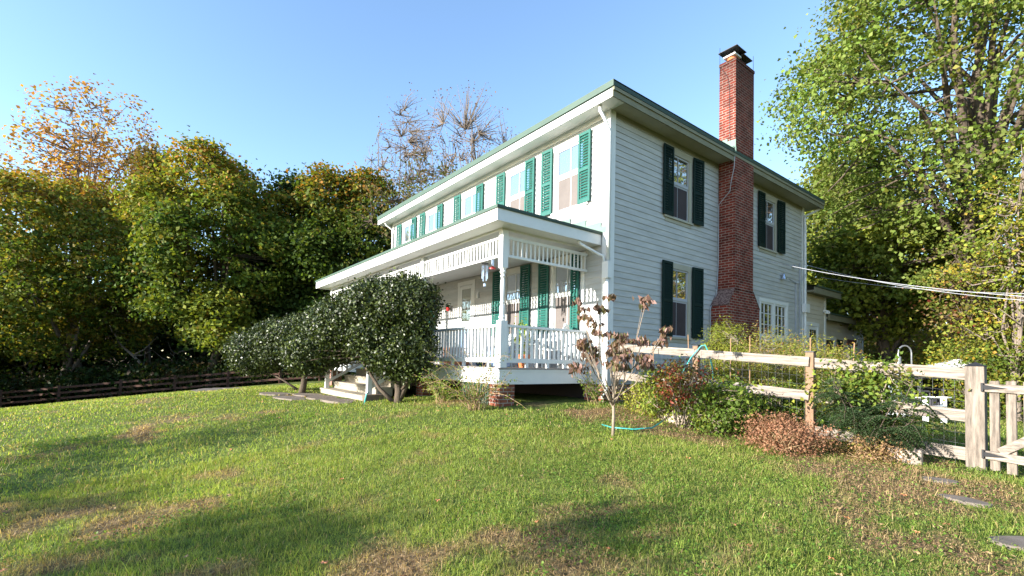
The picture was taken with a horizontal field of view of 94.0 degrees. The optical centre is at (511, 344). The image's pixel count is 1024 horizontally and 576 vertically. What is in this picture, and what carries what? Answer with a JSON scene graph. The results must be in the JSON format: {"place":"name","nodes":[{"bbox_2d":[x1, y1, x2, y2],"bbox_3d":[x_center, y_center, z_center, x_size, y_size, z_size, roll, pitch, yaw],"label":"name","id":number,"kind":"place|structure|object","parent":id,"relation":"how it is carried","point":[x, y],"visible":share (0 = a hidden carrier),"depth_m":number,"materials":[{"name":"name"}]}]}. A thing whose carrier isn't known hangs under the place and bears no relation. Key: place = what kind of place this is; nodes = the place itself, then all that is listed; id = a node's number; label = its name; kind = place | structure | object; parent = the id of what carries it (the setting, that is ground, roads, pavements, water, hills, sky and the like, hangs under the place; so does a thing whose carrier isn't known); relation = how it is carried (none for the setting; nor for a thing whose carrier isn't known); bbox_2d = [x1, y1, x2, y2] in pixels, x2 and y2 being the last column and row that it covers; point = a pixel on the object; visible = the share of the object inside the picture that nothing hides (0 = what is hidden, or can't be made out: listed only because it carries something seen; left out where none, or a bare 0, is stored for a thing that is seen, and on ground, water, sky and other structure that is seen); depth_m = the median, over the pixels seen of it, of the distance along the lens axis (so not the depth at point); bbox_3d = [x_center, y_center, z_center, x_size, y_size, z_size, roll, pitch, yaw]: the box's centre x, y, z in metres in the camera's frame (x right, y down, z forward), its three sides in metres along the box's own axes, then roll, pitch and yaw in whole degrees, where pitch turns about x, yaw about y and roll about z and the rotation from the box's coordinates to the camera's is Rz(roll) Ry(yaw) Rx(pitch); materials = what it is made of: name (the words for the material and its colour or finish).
{"place":"outdoors","nodes":[
{"label":"outdoors","id":0,"kind":"place"},
{"bbox_2d":[191,387,355,403],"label":"stone path","id":1,"kind":"structure","parent":0,"point":[324,398],"depth_m":12.43,"materials":[{"name":"stone"}]},
{"bbox_2d":[443,347,468,364],"bbox_3d":[-1.539,0.311,13.102,0.500,0.474,0.580,3,-3,-38],"label":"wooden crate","id":2,"kind":"object","parent":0,"point":[456,363],"visible":0.13,"depth_m":12.92,"materials":[{"name":"brown wood"}]},
{"bbox_2d":[473,357,485,365],"bbox_3d":[-0.580,0.425,12.260,0.520,0.229,0.740,3,-3,-38],"label":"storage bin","id":3,"kind":"object","parent":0,"point":[479,364],"visible":0.11,"depth_m":12.21,"materials":[{"name":"plastic"}]},
{"bbox_2d":[486,346,510,366],"bbox_3d":[-0.312,0.261,10.733,0.390,0.459,0.490,3,-3,-38],"label":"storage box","id":4,"kind":"object","parent":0,"point":[493,364],"visible":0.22,"depth_m":10.63,"materials":[{"name":"white plastic"}]},
{"bbox_2d":[0,367,1023,575],"bbox_3d":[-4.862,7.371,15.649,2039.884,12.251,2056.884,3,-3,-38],"label":"ground","id":5,"kind":"structure","parent":0,"point":[533,401],"depth_m":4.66,"materials":[{"name":"green plant"}]},
{"bbox_2d":[0,227,45,374],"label":"maple tree","id":6,"kind":"object","parent":5,"relation":"on","point":[7,358],"visible":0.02,"depth_m":39.14,"materials":[{"name":"green plant"}]},
{"bbox_2d":[4,351,43,374],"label":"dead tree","id":7,"kind":"object","parent":5,"relation":"on","point":[24,366],"visible":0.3,"depth_m":40.10,"materials":[{"name":"brown plant"}]},
{"bbox_2d":[0,73,166,373],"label":"maple tree","id":8,"kind":"object","parent":5,"relation":"on","point":[78,162],"visible":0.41,"depth_m":42.23,"materials":[{"name":"orange plant"}]},
{"bbox_2d":[0,162,175,389],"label":"maple tree","id":9,"kind":"object","parent":5,"relation":"on","point":[49,289],"visible":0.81,"depth_m":30.89,"materials":[{"name":"green plant"}]},
{"bbox_2d":[86,331,135,368],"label":"dead tree","id":10,"kind":"object","parent":5,"relation":"on","point":[110,358],"visible":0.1,"depth_m":37.78,"materials":[{"name":"grey wood"}]},
{"bbox_2d":[110,326,163,367],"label":"dead tree","id":11,"kind":"object","parent":5,"relation":"on","point":[129,352],"visible":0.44,"depth_m":34.45,"materials":[{"name":"wood"}]},
{"bbox_2d":[94,138,206,364],"bbox_3d":[-30.412,-6.672,40.575,8.853,22.153,9.433,3,-3,-38],"label":"maple tree","id":12,"kind":"object","parent":5,"relation":"on","point":[146,157],"visible":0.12,"depth_m":39.26,"materials":[{"name":"green plant"}]},
{"bbox_2d":[0,290,313,379],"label":"bushes","id":13,"kind":"object","parent":5,"relation":"on","point":[157,346],"visible":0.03,"depth_m":45.21,"materials":[{"name":"green plant"}]},
{"bbox_2d":[0,370,353,407],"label":"rail fence","id":14,"kind":"object","parent":5,"relation":"on","point":[120,382],"visible":0.59,"depth_m":30.27,"materials":[{"name":"brown wood"}]},
{"bbox_2d":[153,342,200,365],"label":"dead tree","id":15,"kind":"object","parent":5,"relation":"on","point":[171,360],"visible":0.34,"depth_m":38.36,"materials":[{"name":"wood"}]},
{"bbox_2d":[0,349,360,407],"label":"fence","id":16,"kind":"object","parent":5,"relation":"on","point":[138,372],"visible":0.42,"depth_m":31.86,"materials":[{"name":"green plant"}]},
{"bbox_2d":[86,125,308,387],"bbox_3d":[-20.558,-5.699,33.223,13.078,17.893,13.262,2,-2,-21],"label":"maple tree","id":17,"kind":"object","parent":5,"relation":"on","point":[230,188],"visible":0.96,"depth_m":30.19,"materials":[{"name":"green plant"}]},
{"bbox_2d":[196,163,347,329],"bbox_3d":[-17.067,-5.248,36.952,12.526,16.881,11.184,2,-2,-8],"label":"maple tree","id":18,"kind":"object","parent":5,"relation":"on","point":[281,312],"visible":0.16,"depth_m":33.49,"materials":[{"name":"green plant"}]},
{"bbox_2d":[216,299,351,392],"bbox_3d":[-6.149,0.058,13.825,5.413,2.874,2.466,0,-2,29],"label":"holly bush","id":19,"kind":"object","parent":5,"relation":"on","point":[259,345],"visible":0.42,"depth_m":13.56,"materials":[{"name":"green plant"}]},
{"bbox_2d":[262,159,406,316],"bbox_3d":[-11.879,-5.157,35.099,11.186,15.776,12.811,3,-3,-38],"label":"maple tree","id":20,"kind":"object","parent":5,"relation":"on","point":[313,237],"visible":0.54,"depth_m":32.06,"materials":[{"name":"green plant"}]},
{"bbox_2d":[275,267,447,402],"bbox_3d":[-3.600,-0.179,10.996,4.580,3.103,1.781,0,-2,25],"label":"holly bush","id":21,"kind":"object","parent":5,"relation":"on","point":[377,326],"visible":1,"depth_m":10.32,"materials":[{"name":"green plant"}]},
{"bbox_2d":[331,147,458,266],"bbox_3d":[-6.161,-5.777,32.786,12.901,16.283,10.254,1,-2,1],"label":"tree","id":22,"kind":"object","parent":5,"relation":"on","point":[369,221],"visible":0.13,"depth_m":31.06,"materials":[{"name":"green plant"}]},
{"bbox_2d":[357,82,453,249],"bbox_3d":[-8.620,-8.716,38.222,7.578,22.947,7.934,3,-3,-38],"label":"bare tree","id":23,"kind":"object","parent":5,"relation":"on","point":[411,140],"visible":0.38,"depth_m":37.37,"materials":[{"name":"brown plant"}]},
{"bbox_2d":[412,372,457,403],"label":"rose bush","id":24,"kind":"object","parent":5,"relation":"on","point":[443,396],"visible":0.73,"depth_m":10.01,"materials":[{"name":"green plant"}]},
{"bbox_2d":[399,80,516,191],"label":"bare tree","id":25,"kind":"object","parent":5,"relation":"on","point":[481,132],"visible":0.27,"depth_m":35.26,"materials":[{"name":"brown plant"}]},
{"bbox_2d":[419,348,528,412],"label":"rose bush","id":26,"kind":"object","parent":5,"relation":"on","point":[475,403],"visible":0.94,"depth_m":8.89,"materials":[{"name":"green plant"}]},
{"bbox_2d":[0,396,1023,575],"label":"clover","id":27,"kind":"object","parent":5,"relation":"on","point":[700,508],"visible":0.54,"depth_m":4.28,"materials":[{"name":"green plant"}]},
{"bbox_2d":[573,372,607,404],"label":"wild vine","id":28,"kind":"object","parent":5,"relation":"on","point":[593,393],"visible":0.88,"depth_m":9.82,"materials":[{"name":"green plant"}]},
{"bbox_2d":[315,44,873,406],"bbox_3d":[4.019,-2.987,19.256,21.455,10.350,12.718,3,-3,-38],"label":"farmhouse","id":29,"kind":"object","parent":5,"relation":"on","point":[623,192],"visible":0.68,"depth_m":12.11,"materials":[{"name":"paint"}]},
{"bbox_2d":[402,220,414,243],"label":"window","id":30,"kind":"structure","parent":29,"relation":"in","point":[406,227],"depth_m":18.73,"materials":[{"name":"white glass"}]},
{"bbox_2d":[426,207,440,233],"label":"window","id":31,"kind":"structure","parent":29,"relation":"in","point":[431,215],"depth_m":17.12,"materials":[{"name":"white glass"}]},
{"bbox_2d":[459,284,472,363],"bbox_3d":[-1.466,-0.643,14.994,0.091,2.460,0.738,3,-3,-38],"label":"storm door","id":32,"kind":"structure","parent":29,"relation":"in","point":[465,320],"depth_m":15.03,"materials":[{"name":"white glass"}]},
{"bbox_2d":[461,186,481,218],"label":"window","id":33,"kind":"structure","parent":29,"relation":"in","point":[469,197],"depth_m":15.14,"materials":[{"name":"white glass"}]},
{"bbox_2d":[481,246,488,286],"bbox_3d":[-0.598,-1.766,10.620,0.169,0.970,0.169,3,-3,-38],"label":"wind chime","id":34,"kind":"object","parent":29,"relation":"hanging from","point":[484,284],"visible":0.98,"depth_m":10.60,"materials":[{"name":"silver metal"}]},
{"bbox_2d":[489,259,495,269],"bbox_3d":[-0.414,-1.942,10.310,0.139,0.630,0.139,3,-3,-38],"label":"hummingbird feeder","id":35,"kind":"object","parent":29,"relation":"hanging from","point":[492,267],"visible":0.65,"depth_m":10.28,"materials":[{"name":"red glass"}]},
{"bbox_2d":[504,267,527,340],"bbox_3d":[0.078,-1.119,13.036,0.092,2.000,1.240,3,-3,-38],"label":"window","id":36,"kind":"structure","parent":29,"relation":"in","point":[512,279],"depth_m":13.15,"materials":[{"name":"white glass"}]},
{"bbox_2d":[506,162,532,212],"bbox_3d":[0.185,-4.027,13.085,0.092,1.820,1.240,3,-3,-38],"label":"window","id":37,"kind":"structure","parent":29,"relation":"in","point":[515,177],"depth_m":13.19,"materials":[{"name":"white glass"}]},
{"bbox_2d":[509,316,533,367],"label":"potted plant","id":38,"kind":"object","parent":29,"relation":"on","point":[520,365],"visible":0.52,"depth_m":10.16,"materials":[{"name":"green plant"}]},
{"bbox_2d":[509,329,534,366],"bbox_3d":[0.204,0.045,11.906,0.685,1.000,0.550,2,-2,-18],"label":"porch chair","id":39,"kind":"object","parent":29,"relation":"on","point":[528,346],"visible":0.24,"depth_m":11.79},
{"bbox_2d":[536,323,568,367],"bbox_3d":[0.921,0.025,10.918,0.685,1.000,0.550,1,-2,17],"label":"porch chair","id":40,"kind":"object","parent":29,"relation":"on","point":[565,326],"visible":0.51,"depth_m":10.76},
{"bbox_2d":[547,251,585,338],"bbox_3d":[1.312,-1.149,11.437,0.092,2.000,1.240,3,-3,-38],"label":"window","id":41,"kind":"structure","parent":29,"relation":"in","point":[560,277],"depth_m":11.60,"materials":[{"name":"white glass"}]},
{"bbox_2d":[551,133,588,218],"bbox_3d":[1.400,-4.057,11.509,0.092,1.820,1.240,3,-3,-38],"label":"window","id":42,"kind":"structure","parent":29,"relation":"in","point":[565,184],"depth_m":11.62,"materials":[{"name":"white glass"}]},
{"bbox_2d":[663,149,693,228],"bbox_3d":[4.232,-3.982,12.118,1.240,1.880,0.092,3,-3,-38],"label":"window","id":43,"kind":"structure","parent":29,"relation":"in","point":[683,162],"depth_m":12.26,"materials":[{"name":"paint"}]},
{"bbox_2d":[664,263,692,343],"bbox_3d":[4.167,-1.050,12.013,1.240,1.990,0.092,3,-3,-38],"label":"window","id":44,"kind":"structure","parent":29,"relation":"in","point":[681,273],"depth_m":12.17,"materials":[{"name":"glass"}]},
{"bbox_2d":[758,195,777,256],"bbox_3d":[8.096,-3.795,15.094,1.240,1.850,0.092,3,-3,-38],"label":"window","id":45,"kind":"structure","parent":29,"relation":"in","point":[771,203],"depth_m":15.28,"materials":[{"name":"paint"}]},
{"bbox_2d":[759,297,788,353],"bbox_3d":[8.369,-0.441,15.244,2.080,1.970,0.090,3,-3,-38],"label":"casement window","id":46,"kind":"structure","parent":29,"relation":"in","point":[777,310],"depth_m":15.21,"materials":[{"name":"white glass"}]},
{"bbox_2d":[806,321,818,369],"bbox_3d":[10.761,0.528,17.087,1.090,2.670,0.064,3,-3,-38],"label":"back door","id":47,"kind":"structure","parent":29,"relation":"in","point":[815,326],"depth_m":17.11,"materials":[{"name":"white glass"}]},
{"bbox_2d":[826,336,835,358],"bbox_3d":[12.399,0.816,18.672,1.300,2.280,0.086,3,-3,-38],"label":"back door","id":48,"kind":"structure","parent":29,"relation":"in","point":[832,339],"depth_m":18.82,"materials":[{"name":"wood"}]},
{"bbox_2d":[847,339,857,357],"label":"window","id":49,"kind":"structure","parent":29,"relation":"in","point":[848,341],"depth_m":20.06,"materials":[{"name":"glass"}]},
{"bbox_2d":[753,257,1023,296],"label":"utility cable","id":50,"kind":"object","parent":29,"relation":"attached to","point":[895,283],"visible":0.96,"depth_m":11.46,"materials":[{"name":"grey plastic"}]},
{"bbox_2d":[804,264,1023,300],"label":"utility cable","id":51,"kind":"object","parent":29,"relation":"attached to","point":[924,289],"visible":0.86,"depth_m":12.63,"materials":[{"name":"grey plastic"}]},
{"bbox_2d":[821,277,1023,293],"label":"utility cable","id":52,"kind":"object","parent":29,"relation":"attached to","point":[929,289],"visible":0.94,"depth_m":13.77,"materials":[{"name":"grey plastic"}]},
{"bbox_2d":[568,293,672,436],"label":"dogwood sapling","id":53,"kind":"object","parent":5,"relation":"on","point":[622,356],"visible":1,"depth_m":6.91,"materials":[{"name":"brown plant"}]},
{"bbox_2d":[602,419,663,429],"bbox_3d":[1.952,1.248,7.499,1.018,0.129,0.396,1,-2,-1],"label":"garden hose","id":54,"kind":"object","parent":5,"relation":"on","point":[636,428],"visible":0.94,"depth_m":7.37,"materials":[{"name":"teal rubber"}]},
{"bbox_2d":[616,377,681,416],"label":"garden shrub","id":55,"kind":"object","parent":5,"relation":"on","point":[635,396],"visible":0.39,"depth_m":8.90,"materials":[{"name":"green plant"}]},
{"bbox_2d":[631,356,693,424],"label":"garden shrub","id":56,"kind":"object","parent":5,"relation":"on","point":[651,402],"visible":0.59,"depth_m":8.01,"materials":[{"name":"green plant"}]},
{"bbox_2d":[664,413,696,425],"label":"stone block","id":57,"kind":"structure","parent":5,"relation":"on","point":[668,416],"depth_m":7.91,"materials":[{"name":"beige stone"}]},
{"bbox_2d":[663,356,709,407],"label":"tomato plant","id":58,"kind":"object","parent":5,"relation":"on","point":[689,371],"visible":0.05,"depth_m":9.41,"materials":[{"name":"green plant"}]},
{"bbox_2d":[642,354,738,428],"bbox_3d":[2.729,0.751,7.631,1.173,1.241,1.299,3,-3,-38],"label":"blueberry bush","id":59,"kind":"object","parent":5,"relation":"on","point":[674,369],"visible":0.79,"depth_m":7.55,"materials":[{"name":"red plant"}]},
{"bbox_2d":[671,373,774,438],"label":"garden shrub","id":60,"kind":"object","parent":5,"relation":"on","point":[721,419],"visible":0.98,"depth_m":7.06,"materials":[{"name":"green plant"}]},
{"bbox_2d":[730,338,730,376],"bbox_3d":[4.031,0.630,8.803,0.014,1.500,0.016,3,-3,-38],"label":"bamboo stake","id":61,"kind":"object","parent":5,"relation":"on","point":[730,360],"visible":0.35,"depth_m":8.81,"materials":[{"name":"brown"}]},
{"bbox_2d":[698,314,763,411],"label":"asparagus fern","id":62,"kind":"object","parent":5,"relation":"on","point":[713,345],"visible":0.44,"depth_m":9.60,"materials":[{"name":"green plant"}]},
{"bbox_2d":[749,336,749,382],"bbox_3d":[4.098,0.618,8.224,0.014,1.550,0.016,3,-3,-38],"label":"bamboo stake","id":63,"kind":"object","parent":5,"relation":"on","point":[749,362],"visible":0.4,"depth_m":8.23,"materials":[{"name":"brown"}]},
{"bbox_2d":[717,377,821,430],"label":"garden shrub","id":64,"kind":"object","parent":5,"relation":"on","point":[781,403],"visible":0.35,"depth_m":7.58,"materials":[{"name":"green plant"}]},
{"bbox_2d":[705,315,865,405],"bbox_3d":[6.130,0.480,10.986,2.694,2.166,3.545,3,-3,-38],"label":"asparagus fern","id":65,"kind":"object","parent":5,"relation":"on","point":[800,346],"visible":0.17,"depth_m":10.53,"materials":[{"name":"green plant"}]},
{"bbox_2d":[708,333,867,416],"bbox_3d":[4.899,0.611,8.626,1.727,1.664,3.000,3,-3,-38],"label":"asparagus fern","id":66,"kind":"object","parent":5,"relation":"on","point":[776,369],"visible":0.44,"depth_m":8.53,"materials":[{"name":"green plant"}]},
{"bbox_2d":[734,406,845,456],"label":"dry perennial","id":67,"kind":"object","parent":5,"relation":"on","point":[782,434],"visible":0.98,"depth_m":6.07,"materials":[{"name":"brown plant"}]},
{"bbox_2d":[613,340,987,470],"bbox_3d":[3.833,0.894,7.797,0.191,2.070,5.626,3,-3,-38],"label":"garden fence","id":68,"kind":"object","parent":5,"relation":"on","point":[973,415],"visible":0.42,"depth_m":6.15,"materials":[{"name":"brown wood"}]},
{"bbox_2d":[685,345,711,367],"bbox_3d":[3.237,0.392,8.445,0.653,0.801,0.053,0,-3,36],"label":"garden hose","id":69,"kind":"object","parent":68,"relation":"hanging from","point":[696,351],"visible":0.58,"depth_m":8.40,"materials":[{"name":"teal rubber"}]},
{"bbox_2d":[981,381,1023,475],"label":"picket gate","id":70,"kind":"structure","parent":68,"relation":"attached to","point":[996,454],"depth_m":5.35,"materials":[{"name":"white wood"}]},
{"bbox_2d":[786,144,939,304],"bbox_3d":[17.534,-4.390,25.902,7.995,13.786,8.037,0,-2,22],"label":"maple tree","id":71,"kind":"object","parent":5,"relation":"on","point":[808,280],"visible":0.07,"depth_m":25.00,"materials":[{"name":"green plant"}]},
{"bbox_2d":[823,430,917,467],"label":"dry perennial","id":72,"kind":"object","parent":5,"relation":"on","point":[876,456],"visible":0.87,"depth_m":5.79,"materials":[{"name":"brown plant"}]},
{"bbox_2d":[809,377,951,460],"bbox_3d":[4.634,0.937,6.072,1.107,1.035,1.392,3,-3,-38],"label":"mimosa plant","id":73,"kind":"object","parent":5,"relation":"on","point":[852,414],"visible":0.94,"depth_m":5.96,"materials":[{"name":"green plant"}]},
{"bbox_2d":[792,348,970,449],"bbox_3d":[4.883,0.752,6.392,1.313,1.435,1.874,3,-3,-38],"label":"garden shrub","id":74,"kind":"object","parent":5,"relation":"on","point":[873,381],"visible":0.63,"depth_m":6.32,"materials":[{"name":"green plant"}]},
{"bbox_2d":[754,0,1023,404],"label":"maple tree","id":75,"kind":"object","parent":5,"relation":"on","point":[981,131],"visible":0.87,"depth_m":16.27,"materials":[{"name":"green plant"}]},
{"bbox_2d":[851,316,927,391],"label":"yard shrub","id":76,"kind":"object","parent":5,"relation":"on","point":[868,349],"visible":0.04,"depth_m":23.07,"materials":[{"name":"green plant"}]},
{"bbox_2d":[895,345,912,402],"bbox_3d":[11.482,0.973,13.952,0.482,1.958,0.146,1,-2,8],"label":"shepherd hook","id":77,"kind":"object","parent":5,"relation":"on","point":[899,359],"visible":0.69,"depth_m":13.98,"materials":[{"name":"grey metal"}]},
{"bbox_2d":[806,200,1003,375],"bbox_3d":[14.789,-1.587,19.162,7.473,7.826,7.332,1,-2,-4],"label":"maple tree","id":78,"kind":"object","parent":5,"relation":"on","point":[856,301],"visible":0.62,"depth_m":18.40,"materials":[{"name":"green plant"}]},
{"bbox_2d":[888,447,922,465],"bbox_3d":[4.771,1.381,5.787,0.238,0.250,0.323,3,-3,-38],"label":"stone block","id":79,"kind":"object","parent":5,"relation":"on","point":[913,459],"depth_m":5.67,"materials":[{"name":"white stone"}]},
{"bbox_2d":[867,322,956,379],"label":"yard shrub","id":80,"kind":"object","parent":5,"relation":"on","point":[926,340],"visible":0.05,"depth_m":21.60,"materials":[{"name":"green plant"}]},
{"bbox_2d":[874,376,964,409],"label":"dark shed","id":81,"kind":"structure","parent":5,"relation":"on","point":[928,392],"depth_m":15.86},
{"bbox_2d":[887,379,951,422],"bbox_3d":[9.410,1.267,11.242,0.810,1.029,1.164,2,-2,-18],"label":"adirondack chair","id":82,"kind":"object","parent":5,"relation":"on","point":[944,404],"visible":0.1,"depth_m":10.84,"materials":[{"name":"white wood"}]},
{"bbox_2d":[921,476,957,484],"bbox_3d":[4.491,1.453,5.017,0.217,0.080,0.312,5,-4,-61],"label":"stepping stone","id":83,"kind":"object","parent":5,"relation":"on","point":[940,480],"visible":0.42,"depth_m":4.98,"materials":[{"name":"stone"}]},
{"bbox_2d":[864,276,1023,361],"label":"undergrowth","id":84,"kind":"object","parent":5,"relation":"on","point":[948,328],"visible":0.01,"depth_m":32.05,"materials":[{"name":"green plant"}]},
{"bbox_2d":[884,333,1011,405],"bbox_3d":[16.185,0.847,17.189,4.715,2.764,4.277,3,-3,-38],"label":"yard shrub","id":85,"kind":"object","parent":5,"relation":"on","point":[919,359],"visible":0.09,"depth_m":17.16,"materials":[{"name":"green plant"}]},
{"bbox_2d":[928,359,969,367],"bbox_3d":[12.758,0.605,14.005,1.502,0.396,1.004,1,-2,0],"label":"white tarp","id":86,"kind":"object","parent":5,"relation":"on","point":[951,362],"visible":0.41,"depth_m":13.77,"materials":[{"name":"white plastic"}]},
{"bbox_2d":[877,226,1023,412],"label":"sumac tree","id":87,"kind":"object","parent":5,"relation":"on","point":[957,317],"visible":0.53,"depth_m":14.49,"materials":[{"name":"green plant"}]},
{"bbox_2d":[937,494,991,507],"bbox_3d":[4.149,1.452,4.376,0.218,0.080,0.362,1,-2,-5],"label":"stepping stone","id":88,"kind":"object","parent":5,"relation":"on","point":[971,501],"visible":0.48,"depth_m":4.33,"materials":[{"name":"stone"}]},
{"bbox_2d":[914,133,1023,421],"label":"beech tree","id":89,"kind":"object","parent":5,"relation":"on","point":[1010,281],"visible":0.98,"depth_m":12.76,"materials":[{"name":"green plant"}]},
{"bbox_2d":[919,328,1023,418],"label":"yard shrub","id":90,"kind":"object","parent":5,"relation":"on","point":[960,388],"visible":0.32,"depth_m":13.64,"materials":[{"name":"green plant"}]},
{"bbox_2d":[949,330,1023,421],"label":"yard shrub","id":91,"kind":"object","parent":5,"relation":"on","point":[1007,364],"visible":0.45,"depth_m":12.41,"materials":[{"name":"green plant"}]},
{"bbox_2d":[987,536,1023,551],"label":"stepping stone","id":92,"kind":"object","parent":5,"relation":"on","point":[1016,540],"visible":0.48,"depth_m":3.46,"materials":[{"name":"stone"}]},
{"bbox_2d":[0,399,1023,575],"bbox_3d":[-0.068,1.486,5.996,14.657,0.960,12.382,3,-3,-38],"label":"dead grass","id":93,"kind":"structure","parent":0,"point":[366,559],"depth_m":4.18,"materials":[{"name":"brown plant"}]},
{"bbox_2d":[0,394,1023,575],"bbox_3d":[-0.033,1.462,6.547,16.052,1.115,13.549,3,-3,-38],"label":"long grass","id":94,"kind":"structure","parent":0,"point":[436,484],"depth_m":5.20,"materials":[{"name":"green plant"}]},
{"bbox_2d":[0,0,1023,357],"label":"sky","id":95,"kind":"structure","parent":0,"point":[279,82],"materials":[{"name":"blue"}]},
{"bbox_2d":[519,344,534,366],"bbox_3d":[0.406,0.250,11.319,0.536,0.563,0.536,3,-3,-38],"label":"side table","id":96,"kind":"object","parent":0,"point":[532,364],"visible":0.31,"depth_m":11.20,"materials":[{"name":"white wood"}]}
]}

